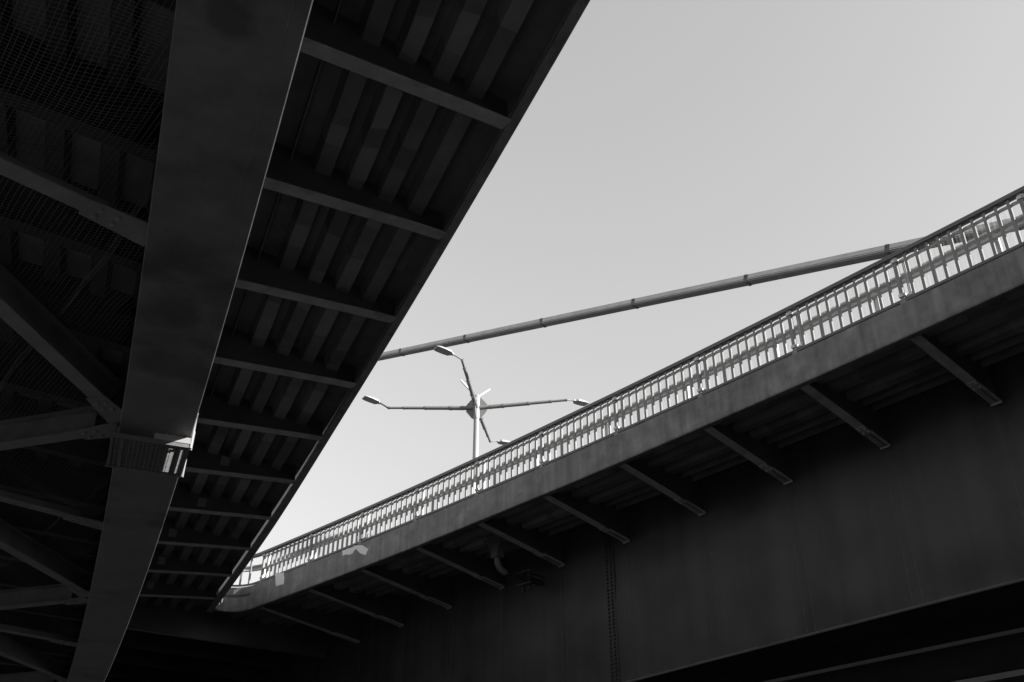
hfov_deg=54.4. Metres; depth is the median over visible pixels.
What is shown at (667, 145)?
sky
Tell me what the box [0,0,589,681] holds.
road bridge
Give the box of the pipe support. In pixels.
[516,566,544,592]
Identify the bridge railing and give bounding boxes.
[232,186,1023,586]
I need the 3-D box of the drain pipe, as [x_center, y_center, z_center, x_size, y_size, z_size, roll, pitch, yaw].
[0.087,5.917,26.562,1.537,1.069,0.840,25,-39,-35]
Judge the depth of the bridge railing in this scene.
21.09 m
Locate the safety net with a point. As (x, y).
(55, 521)
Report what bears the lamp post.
on the road bridge at (844, 506)
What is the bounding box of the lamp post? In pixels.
[362,346,589,474]
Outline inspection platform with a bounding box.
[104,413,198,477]
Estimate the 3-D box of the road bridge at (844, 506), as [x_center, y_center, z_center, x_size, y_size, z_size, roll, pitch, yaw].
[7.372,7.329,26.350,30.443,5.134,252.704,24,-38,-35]
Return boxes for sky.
[233,0,1023,587]
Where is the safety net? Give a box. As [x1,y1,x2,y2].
[0,0,173,681]
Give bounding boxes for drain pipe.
[483,535,542,585]
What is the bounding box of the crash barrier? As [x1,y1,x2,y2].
[243,214,1023,576]
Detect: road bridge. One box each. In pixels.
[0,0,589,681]
[206,246,1023,681]
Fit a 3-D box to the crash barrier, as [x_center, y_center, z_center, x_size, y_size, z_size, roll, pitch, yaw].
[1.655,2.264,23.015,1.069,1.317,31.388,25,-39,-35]
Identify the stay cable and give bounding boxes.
[378,218,1023,360]

